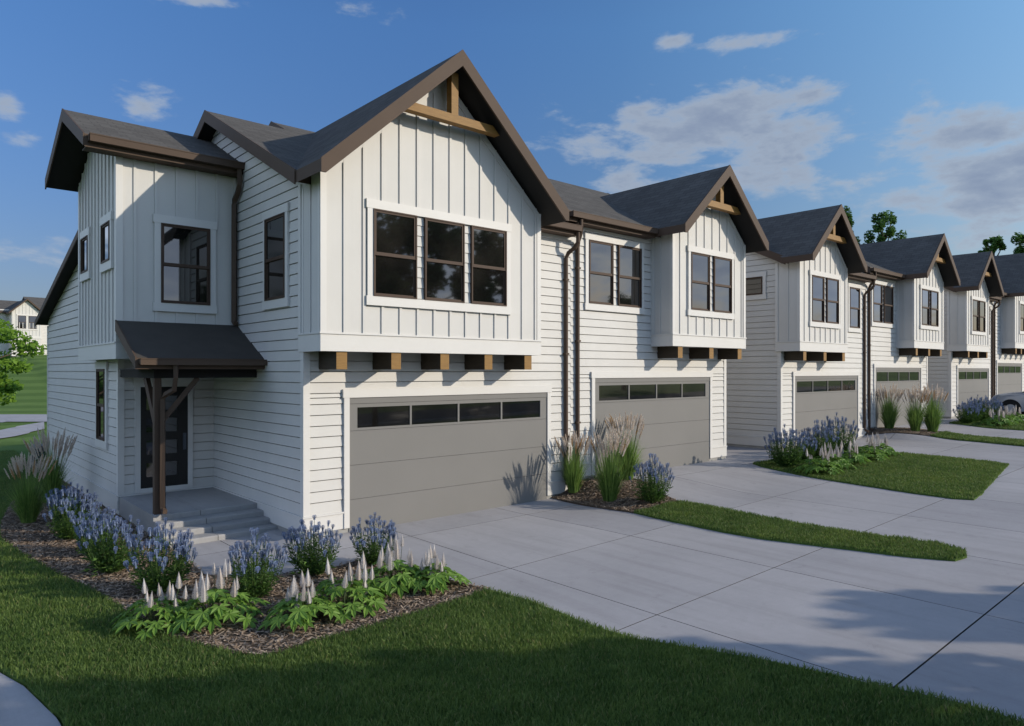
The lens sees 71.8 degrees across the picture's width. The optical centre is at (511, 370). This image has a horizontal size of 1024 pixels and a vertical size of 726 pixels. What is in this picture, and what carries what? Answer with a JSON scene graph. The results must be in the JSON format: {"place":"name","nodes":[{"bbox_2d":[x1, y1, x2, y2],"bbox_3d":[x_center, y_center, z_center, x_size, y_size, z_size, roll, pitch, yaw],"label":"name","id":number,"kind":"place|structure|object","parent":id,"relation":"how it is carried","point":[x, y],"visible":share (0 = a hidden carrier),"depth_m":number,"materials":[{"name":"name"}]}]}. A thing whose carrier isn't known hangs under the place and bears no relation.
{"place":"outdoors","nodes":[
{"label":"outdoors","id":0,"kind":"place"},
{"bbox_2d":[0,422,44,437],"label":"path","id":1,"kind":"structure","parent":0,"point":[17,430],"depth_m":34.69,"materials":[{"name":"concrete"}]},
{"bbox_2d":[0,414,46,421],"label":"path","id":2,"kind":"structure","parent":0,"point":[23,417],"depth_m":43.22,"materials":[{"name":"concrete"}]},
{"bbox_2d":[0,673,60,725],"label":"garden path","id":3,"kind":"structure","parent":0,"point":[21,705],"depth_m":6.11,"materials":[{"name":"concrete"}]},
{"bbox_2d":[0,355,61,725],"bbox_3d":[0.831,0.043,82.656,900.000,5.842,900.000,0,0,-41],"label":"lawn","id":4,"kind":"structure","parent":0,"point":[31,397],"depth_m":55.73,"materials":[{"name":"green plant"}]},
{"bbox_2d":[0,318,46,405],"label":"maple tree","id":5,"kind":"object","parent":4,"relation":"on","point":[9,387],"visible":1,"depth_m":24.92,"materials":[{"name":"green plant"}]},
{"bbox_2d":[0,297,48,355],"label":"hillside house","id":6,"kind":"structure","parent":4,"relation":"on","point":[22,314],"depth_m":87.40,"materials":[{"name":"white paint"}]},
{"bbox_2d":[18,315,25,328],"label":"window","id":7,"kind":"structure","parent":6,"relation":"in","point":[22,319],"depth_m":86.88,"materials":[{"name":"clear glass"}]},
{"bbox_2d":[29,316,36,328],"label":"window","id":8,"kind":"structure","parent":6,"relation":"in","point":[31,318],"depth_m":87.61,"materials":[{"name":"glass"}]},
{"bbox_2d":[35,50,582,547],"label":"townhouse","id":9,"kind":"structure","parent":4,"relation":"on","point":[347,322],"depth_m":13.49,"materials":[{"name":"white paint"}]},
{"bbox_2d":[80,235,87,273],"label":"window","id":10,"kind":"structure","parent":9,"relation":"in","point":[84,241],"depth_m":14.92,"materials":[{"name":"glass"}]},
{"bbox_2d":[96,369,104,440],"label":"window","id":11,"kind":"structure","parent":9,"relation":"in","point":[100,373],"depth_m":15.23,"materials":[{"name":"glass"}]},
{"bbox_2d":[100,220,108,263],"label":"window","id":12,"kind":"structure","parent":9,"relation":"in","point":[104,228],"depth_m":13.55,"materials":[{"name":"grey glass"}]},
{"bbox_2d":[141,386,187,488],"bbox_3d":[-7.208,1.365,14.685,0.913,2.070,0.080,0,0,-41],"label":"front door","id":13,"kind":"structure","parent":9,"relation":"in","point":[176,426],"depth_m":14.78,"materials":[{"name":"black paint"}]},
{"bbox_2d":[161,223,209,304],"bbox_3d":[-6.316,-2.046,13.696,0.902,1.512,0.070,0,0,-41],"label":"window","id":14,"kind":"structure","parent":9,"relation":"in","point":[185,250],"depth_m":13.69,"materials":[{"name":"glass"}]},
{"bbox_2d":[264,212,284,300],"bbox_3d":[-4.309,-2.058,12.887,0.070,1.516,0.867,0,0,-41],"label":"window","id":15,"kind":"structure","parent":9,"relation":"in","point":[274,226],"depth_m":12.91,"materials":[{"name":"glass"}]},
{"bbox_2d":[374,208,416,298],"bbox_3d":[-2.060,-2.042,12.466,0.887,1.505,0.070,0,0,-41],"label":"window","id":16,"kind":"structure","parent":9,"relation":"in","point":[395,233],"depth_m":12.47,"materials":[{"name":"glass"}]},
{"bbox_2d":[423,217,464,302],"bbox_3d":[-1.258,-2.042,13.174,0.903,1.505,0.070,0,0,-41],"label":"window","id":17,"kind":"structure","parent":9,"relation":"in","point":[444,241],"depth_m":13.17,"materials":[{"name":"glass"}]},
{"bbox_2d":[349,392,546,531],"bbox_3d":[-1.075,1.820,14.255,4.921,2.680,0.058,0,0,-41],"label":"garage door","id":18,"kind":"structure","parent":9,"relation":"in","point":[413,458],"depth_m":13.98,"materials":[{"name":"grey paint"}]},
{"bbox_2d":[470,225,506,305],"bbox_3d":[-0.456,-2.042,13.883,0.889,1.505,0.070,0,0,-41],"label":"window","id":19,"kind":"structure","parent":9,"relation":"in","point":[488,246],"depth_m":13.87,"materials":[{"name":"glass"}]},
{"bbox_2d":[548,165,768,483],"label":"townhouse","id":20,"kind":"structure","parent":4,"relation":"on","point":[658,305],"depth_m":18.32,"materials":[{"name":"white paint"}]},
{"bbox_2d":[589,239,613,304],"bbox_3d":[2.143,-2.360,17.062,0.870,1.510,0.070,0,0,-41],"label":"window","id":21,"kind":"structure","parent":20,"relation":"in","point":[601,254],"depth_m":17.07,"materials":[{"name":"glass"}]},
{"bbox_2d":[617,245,641,307],"bbox_3d":[2.956,-2.360,17.780,0.900,1.510,0.070,0,0,-41],"label":"window","id":22,"kind":"structure","parent":20,"relation":"in","point":[629,259],"depth_m":17.77,"materials":[{"name":"glass"}]},
{"bbox_2d":[595,377,709,475],"bbox_3d":[3.786,1.515,18.548,4.880,2.680,0.058,0,0,-41],"label":"garage door","id":23,"kind":"structure","parent":20,"relation":"in","point":[675,411],"depth_m":18.69,"materials":[{"name":"grey paint"}]},
{"bbox_2d":[691,251,709,310],"bbox_3d":[4.965,-2.347,18.670,0.850,1.505,0.070,0,0,-41],"label":"window","id":24,"kind":"structure","parent":20,"relation":"in","point":[700,262],"depth_m":18.68,"materials":[{"name":"glass"}]},
{"bbox_2d":[713,256,731,312],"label":"window","id":25,"kind":"structure","parent":20,"relation":"in","point":[722,267],"depth_m":19.37,"materials":[{"name":"glass"}]},
{"bbox_2d":[726,204,876,449],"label":"townhouse","id":26,"kind":"structure","parent":4,"relation":"on","point":[800,365],"depth_m":23.58,"materials":[{"name":"white paint"}]},
{"bbox_2d":[746,276,761,295],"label":"window","id":27,"kind":"structure","parent":26,"relation":"in","point":[753,285],"depth_m":23.54,"materials":[{"name":"grey glass"}]},
{"bbox_2d":[812,275,824,322],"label":"window","id":28,"kind":"structure","parent":26,"relation":"in","point":[818,282],"depth_m":23.13,"materials":[{"name":"glass"}]},
{"bbox_2d":[795,375,857,445],"bbox_3d":[11.188,1.515,25.084,4.910,2.680,0.058,0,0,-41],"label":"garage door","id":29,"kind":"structure","parent":26,"relation":"in","point":[816,397],"depth_m":24.92,"materials":[{"name":"grey paint"}]},
{"bbox_2d":[826,278,838,323],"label":"window","id":30,"kind":"structure","parent":26,"relation":"in","point":[832,285],"depth_m":23.80,"materials":[{"name":"glass"}]},
{"bbox_2d":[850,287,859,327],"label":"window","id":31,"kind":"structure","parent":26,"relation":"in","point":[854,292],"depth_m":26.53,"materials":[{"name":"glass"}]},
{"bbox_2d":[844,205,860,244],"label":"poplar tree","id":32,"kind":"object","parent":4,"relation":"on","point":[848,215],"visible":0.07,"depth_m":71.40,"materials":[{"name":"green plant"}]},
{"bbox_2d":[863,210,906,243],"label":"poplar tree","id":33,"kind":"object","parent":4,"relation":"on","point":[881,222],"visible":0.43,"depth_m":70.41,"materials":[{"name":"green plant"}]},
{"bbox_2d":[859,233,959,430],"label":"townhouse","id":34,"kind":"structure","parent":4,"relation":"on","point":[905,315],"depth_m":29.16,"materials":[{"name":"white paint"}]},
{"bbox_2d":[873,283,882,322],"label":"window","id":35,"kind":"structure","parent":34,"relation":"in","point":[878,289],"depth_m":27.94,"materials":[{"name":"glass"}]},
{"bbox_2d":[883,285,893,323],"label":"window","id":36,"kind":"structure","parent":34,"relation":"in","point":[888,291],"depth_m":28.62,"materials":[{"name":"black glass"}]},
{"bbox_2d":[875,368,920,427],"bbox_3d":[16.056,1.210,29.384,4.880,2.680,0.058,0,0,-41],"label":"garage door","id":37,"kind":"structure","parent":34,"relation":"in","point":[904,378],"depth_m":29.40,"materials":[{"name":"grey paint"}]},
{"bbox_2d":[922,288,929,325],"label":"window","id":38,"kind":"structure","parent":34,"relation":"in","point":[925,292],"depth_m":29.57,"materials":[{"name":"glass"}]},
{"bbox_2d":[930,290,938,326],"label":"window","id":39,"kind":"structure","parent":34,"relation":"in","point":[934,295],"depth_m":30.22,"materials":[{"name":"glass"}]},
{"bbox_2d":[928,251,1003,418],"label":"townhouse","id":40,"kind":"structure","parent":4,"relation":"on","point":[960,369],"depth_m":34.04,"materials":[{"name":"white paint"}]},
{"bbox_2d":[958,368,988,413],"bbox_3d":[23.383,1.210,35.854,4.910,2.680,0.058,0,0,-41],"label":"garage door","id":41,"kind":"structure","parent":40,"relation":"in","point":[972,382],"depth_m":35.71,"materials":[{"name":"grey paint"}]},
{"bbox_2d":[973,299,978,330],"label":"window","id":42,"kind":"structure","parent":40,"relation":"in","point":[975,302],"depth_m":33.95,"materials":[{"name":"clear glass"}]},
{"bbox_2d":[979,301,985,331],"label":"window","id":43,"kind":"structure","parent":40,"relation":"in","point":[982,304],"depth_m":34.62,"materials":[{"name":"clear glass"}]},
{"bbox_2d":[977,235,1006,255],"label":"poplar tree","id":44,"kind":"object","parent":4,"relation":"on","point":[996,242],"visible":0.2,"depth_m":71.46,"materials":[{"name":"green plant"}]},
{"bbox_2d":[991,253,1023,395],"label":"townhouse","id":45,"kind":"structure","parent":4,"relation":"on","point":[1008,345],"depth_m":38.98,"materials":[{"name":"white paint"}]},
{"bbox_2d":[998,363,1021,393],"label":"garage door","id":46,"kind":"structure","parent":45,"relation":"in","point":[1009,374],"depth_m":40.08,"materials":[{"name":"grey paint"}]},
{"bbox_2d":[1020,304,1023,330],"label":"window","id":47,"kind":"structure","parent":45,"relation":"in","point":[1021,305],"depth_m":39.31,"materials":[{"name":"clear glass"}]},
{"bbox_2d":[1010,232,1023,253],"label":"poplar tree","id":48,"kind":"object","parent":4,"relation":"on","point":[1019,239],"visible":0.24,"depth_m":70.98,"materials":[{"name":"green plant"}]},
{"bbox_2d":[174,529,292,556],"bbox_3d":[-5.026,2.925,12.279,1.937,0.089,1.737,0,0,-41],"label":"side walk strip","id":49,"kind":"object","parent":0,"point":[275,535],"visible":0.22,"depth_m":11.96,"materials":[{"name":"concrete"}]},
{"bbox_2d":[0,480,487,655],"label":"bark mulch","id":50,"kind":"object","parent":0,"point":[141,595],"visible":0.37,"depth_m":9.35,"materials":[{"name":"brown wood"}]},
{"bbox_2d":[2,451,56,523],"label":"reed grass","id":51,"kind":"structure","parent":50,"relation":"on","point":[28,506],"depth_m":13.40,"materials":[{"name":"green plant"}]},
{"bbox_2d":[22,427,77,502],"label":"reed grass","id":52,"kind":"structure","parent":50,"relation":"on","point":[57,474],"depth_m":15.55,"materials":[{"name":"plant"}]},
{"bbox_2d":[44,482,89,526],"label":"salvia plant","id":53,"kind":"object","parent":50,"relation":"on","point":[61,496],"visible":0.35,"depth_m":13.17,"materials":[{"name":"blue plant"}]},
{"bbox_2d":[42,483,101,540],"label":"salvia plant","id":54,"kind":"object","parent":50,"relation":"on","point":[64,529],"visible":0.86,"depth_m":12.06,"materials":[{"name":"blue plant"}]},
{"bbox_2d":[71,502,122,553],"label":"salvia plant","id":55,"kind":"object","parent":50,"relation":"on","point":[74,521],"visible":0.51,"depth_m":11.04,"materials":[{"name":"blue plant"}]},
{"bbox_2d":[75,509,144,576],"bbox_3d":[-5.753,2.452,10.165,0.886,0.892,0.931,0,0,-43],"label":"salvia plant","id":56,"kind":"object","parent":50,"relation":"on","point":[110,559],"visible":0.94,"depth_m":10.05,"materials":[{"name":"blue plant"}]},
{"bbox_2d":[110,573,204,643],"bbox_3d":[-4.011,2.628,8.069,1.025,0.597,0.996,0,0,-41],"label":"foamflower plant","id":57,"kind":"object","parent":50,"relation":"on","point":[169,599],"visible":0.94,"depth_m":7.86,"materials":[{"name":"green plant"}]},
{"bbox_2d":[123,517,197,594],"bbox_3d":[-4.626,2.430,9.235,0.884,0.938,0.848,0,0,-4],"label":"salvia plant","id":58,"kind":"object","parent":50,"relation":"on","point":[157,572],"visible":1,"depth_m":9.16,"materials":[{"name":"blue plant"}]},
{"bbox_2d":[157,558,269,635],"bbox_3d":[-3.417,2.589,8.175,1.233,0.716,1.030,0,0,-31],"label":"foamflower plant","id":59,"kind":"object","parent":50,"relation":"on","point":[219,612],"visible":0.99,"depth_m":8.00,"materials":[{"name":"green plant"}]},
{"bbox_2d":[227,527,287,597],"bbox_3d":[-3.265,2.454,9.018,0.787,0.889,0.758,0,0,-13],"label":"salvia plant","id":60,"kind":"object","parent":50,"relation":"on","point":[252,583],"visible":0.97,"depth_m":8.94,"materials":[{"name":"blue plant"}]},
{"bbox_2d":[257,570,344,632],"bbox_3d":[-2.424,2.611,8.172,1.035,0.595,0.900,0,0,-43],"label":"foamflower plant","id":61,"kind":"object","parent":50,"relation":"on","point":[301,616],"visible":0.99,"depth_m":8.00,"materials":[{"name":"green plant"}]},
{"bbox_2d":[282,515,342,577],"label":"salvia plant","id":62,"kind":"object","parent":50,"relation":"on","point":[314,564],"visible":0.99,"depth_m":9.94,"materials":[{"name":"blue plant"}]},
{"bbox_2d":[299,552,390,626],"bbox_3d":[-2.024,2.586,8.656,1.186,0.692,1.153,0,0,-43],"label":"foamflower plant","id":63,"kind":"object","parent":50,"relation":"on","point":[349,582],"visible":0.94,"depth_m":8.45,"materials":[{"name":"green plant"}]},
{"bbox_2d":[349,512,397,565],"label":"salvia plant","id":64,"kind":"object","parent":50,"relation":"on","point":[371,555],"visible":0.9,"depth_m":10.49,"materials":[{"name":"blue plant"}]},
{"bbox_2d":[348,535,435,598],"bbox_3d":[-1.555,2.575,9.390,1.289,0.748,1.077,0,0,-32],"label":"foamflower plant","id":65,"kind":"object","parent":50,"relation":"on","point":[389,566],"visible":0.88,"depth_m":9.20,"materials":[{"name":"green plant"}]},
{"bbox_2d":[403,544,471,594],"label":"foamflower plant","id":66,"kind":"object","parent":50,"relation":"on","point":[437,578],"visible":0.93,"depth_m":9.29,"materials":[{"name":"green plant"}]},
{"bbox_2d":[0,450,1023,725],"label":"lawn base","id":67,"kind":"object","parent":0,"point":[20,678],"visible":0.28,"depth_m":6.78,"materials":[{"name":"green plant"}]},
{"bbox_2d":[31,444,46,467],"bbox_3d":[-13.776,2.639,21.061,0.960,0.900,0.960,0,0,-41],"label":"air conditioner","id":68,"kind":"object","parent":67,"relation":"on","point":[39,454],"visible":0.06,"depth_m":20.61,"materials":[{"name":"grey metal"}]},
{"bbox_2d":[0,0,1023,300],"label":"sky","id":69,"kind":"structure","parent":0,"point":[913,110],"materials":[{"name":"blue"}]},
{"bbox_2d":[189,410,1023,687],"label":"driveway","id":70,"kind":"structure","parent":0,"point":[895,620],"depth_m":10.48,"materials":[{"name":"concrete"}]},
{"bbox_2d":[551,477,676,512],"bbox_3d":[2.458,2.737,15.662,2.263,0.370,2.646,0,0,-41],"label":"mulch strip","id":71,"kind":"object","parent":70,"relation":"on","point":[584,496],"visible":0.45,"depth_m":15.39,"materials":[{"name":"brown wood"}]},
{"bbox_2d":[554,431,591,492],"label":"reed grass","id":72,"kind":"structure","parent":71,"relation":"on","point":[572,473],"depth_m":15.94,"materials":[{"name":"green plant"}]},
{"bbox_2d":[585,423,631,501],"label":"reed grass","id":73,"kind":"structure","parent":71,"relation":"on","point":[610,480],"depth_m":15.03,"materials":[{"name":"green plant"}]},
{"bbox_2d":[604,411,646,479],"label":"reed grass","id":74,"kind":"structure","parent":71,"relation":"on","point":[630,458],"depth_m":16.52,"materials":[{"name":"green plant"}]},
{"bbox_2d":[629,454,674,502],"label":"salvia plant","id":75,"kind":"object","parent":71,"relation":"on","point":[654,492],"visible":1,"depth_m":14.64,"materials":[{"name":"blue plant"}]},
{"bbox_2d":[865,427,939,435],"bbox_3d":[15.088,2.393,27.162,2.515,0.281,2.127,0,0,-41],"label":"mulch strip","id":76,"kind":"object","parent":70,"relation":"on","point":[880,431],"visible":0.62,"depth_m":26.89,"materials":[{"name":"brown wood"}]},
{"bbox_2d":[876,382,904,428],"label":"reed grass","id":77,"kind":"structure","parent":76,"relation":"on","point":[889,416],"depth_m":27.46,"materials":[{"name":"green plant"}]},
{"bbox_2d":[991,391,1023,414],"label":"parked car","id":78,"kind":"object","parent":70,"relation":"on","point":[1010,400],"visible":0.66,"depth_m":35.20,"materials":[{"name":"silver metal"}]},
{"bbox_2d":[726,446,768,456],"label":"side yard pavement","id":79,"kind":"structure","parent":0,"point":[732,450],"depth_m":22.90,"materials":[{"name":"concrete"}]},
{"bbox_2d":[634,503,966,561],"bbox_3d":[4.722,2.797,12.387,1.697,0.132,5.484,0,0,-41],"label":"lawn strip","id":80,"kind":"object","parent":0,"point":[848,548],"visible":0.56,"depth_m":11.53,"materials":[{"name":"green plant"}]},
{"bbox_2d":[634,500,967,559],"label":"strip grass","id":81,"kind":"structure","parent":80,"relation":"on","point":[818,531],"depth_m":12.14,"materials":[{"name":"green plant"}]},
{"bbox_2d":[753,451,1008,499],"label":"lawn island","id":82,"kind":"structure","parent":0,"point":[919,493],"depth_m":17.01,"materials":[{"name":"green plant"}]},
{"bbox_2d":[763,424,807,467],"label":"salvia plant","id":83,"kind":"object","parent":82,"relation":"on","point":[785,457],"visible":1,"depth_m":19.07,"materials":[{"name":"blue plant"}]},
{"bbox_2d":[782,429,817,462],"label":"salvia plant","id":84,"kind":"object","parent":82,"relation":"on","point":[811,452],"visible":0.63,"depth_m":19.85,"materials":[{"name":"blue plant"}]},
{"bbox_2d":[793,447,843,475],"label":"foamflower plant","id":85,"kind":"object","parent":82,"relation":"on","point":[811,466],"visible":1,"depth_m":18.19,"materials":[{"name":"green plant"}]},
{"bbox_2d":[801,419,838,457],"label":"salvia plant","id":86,"kind":"object","parent":82,"relation":"on","point":[816,432],"visible":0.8,"depth_m":20.69,"materials":[{"name":"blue plant"}]},
{"bbox_2d":[806,442,856,470],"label":"foamflower plant","id":87,"kind":"object","parent":82,"relation":"on","point":[837,458],"visible":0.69,"depth_m":18.83,"materials":[{"name":"green plant"}]},
{"bbox_2d":[818,412,859,453],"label":"salvia plant","id":88,"kind":"object","parent":82,"relation":"on","point":[839,432],"visible":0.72,"depth_m":21.60,"materials":[{"name":"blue plant"}]},
{"bbox_2d":[831,441,871,464],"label":"foamflower plant","id":89,"kind":"object","parent":82,"relation":"on","point":[857,457],"visible":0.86,"depth_m":19.59,"materials":[{"name":"green plant"}]},
{"bbox_2d":[845,434,889,461],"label":"foamflower plant","id":90,"kind":"object","parent":82,"relation":"on","point":[870,449],"visible":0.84,"depth_m":20.44,"materials":[{"name":"green plant"}]},
{"bbox_2d":[861,432,901,456],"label":"foamflower plant","id":91,"kind":"object","parent":82,"relation":"on","point":[890,450],"visible":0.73,"depth_m":21.16,"materials":[{"name":"green plant"}]},
{"bbox_2d":[901,386,931,430],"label":"reed grass","id":92,"kind":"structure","parent":0,"point":[915,415],"depth_m":26.90,"materials":[{"name":"green plant"}]},
{"bbox_2d":[914,382,950,431],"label":"reed grass","id":93,"kind":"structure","parent":0,"point":[932,421],"depth_m":26.99,"materials":[{"name":"green plant"}]},
{"bbox_2d":[898,584,1023,719],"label":"pavement","id":94,"kind":"structure","parent":0,"point":[981,660],"depth_m":6.88,"materials":[{"name":"concrete"}]},
{"bbox_2d":[932,436,1023,446],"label":"lawn strip","id":95,"kind":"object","parent":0,"point":[977,441],"visible":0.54,"depth_m":24.63,"materials":[{"name":"green plant"}]},
{"bbox_2d":[930,430,1023,445],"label":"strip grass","id":96,"kind":"structure","parent":95,"relation":"on","point":[981,438],"depth_m":25.20,"materials":[{"name":"green plant"}]},
{"bbox_2d":[949,419,1023,429],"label":"island grass","id":97,"kind":"structure","parent":0,"point":[1007,426],"depth_m":29.74,"materials":[{"name":"green plant"}]},
{"bbox_2d":[949,423,1023,430],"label":"lawn island","id":98,"kind":"structure","parent":0,"point":[986,427],"depth_m":29.33,"materials":[{"name":"green plant"}]},
{"bbox_2d":[952,401,979,422],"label":"salvia plant","id":99,"kind":"object","parent":98,"relation":"on","point":[967,418],"visible":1,"depth_m":30.44,"materials":[{"name":"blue plant"}]},
{"bbox_2d":[956,398,985,421],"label":"salvia plant","id":100,"kind":"object","parent":98,"relation":"on","point":[978,406],"visible":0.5,"depth_m":31.11,"materials":[{"name":"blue plant"}]},
{"bbox_2d":[964,394,994,420],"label":"salvia plant","id":101,"kind":"object","parent":98,"relation":"on","point":[985,415],"visible":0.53,"depth_m":31.74,"materials":[{"name":"blue plant"}]},
{"bbox_2d":[976,395,1003,415],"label":"salvia plant","id":102,"kind":"object","parent":98,"relation":"on","point":[995,407],"visible":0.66,"depth_m":32.30,"materials":[{"name":"blue plant"}]},
{"bbox_2d":[980,408,1013,425],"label":"foamflower plant","id":103,"kind":"object","parent":98,"relation":"on","point":[998,421],"visible":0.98,"depth_m":29.59,"materials":[{"name":"green plant"}]},
{"bbox_2d":[983,407,1019,424],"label":"foamflower plant","id":104,"kind":"object","parent":98,"relation":"on","point":[1007,416],"visible":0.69,"depth_m":30.29,"materials":[{"name":"green plant"}]},
{"bbox_2d":[998,405,1022,422],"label":"foamflower plant","id":105,"kind":"object","parent":98,"relation":"on","point":[1014,416],"visible":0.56,"depth_m":30.74,"materials":[{"name":"green plant"}]},
{"bbox_2d":[1005,405,1023,419],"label":"foamflower plant","id":106,"kind":"object","parent":98,"relation":"on","point":[1021,416],"visible":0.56,"depth_m":31.53,"materials":[{"name":"green plant"}]}
]}

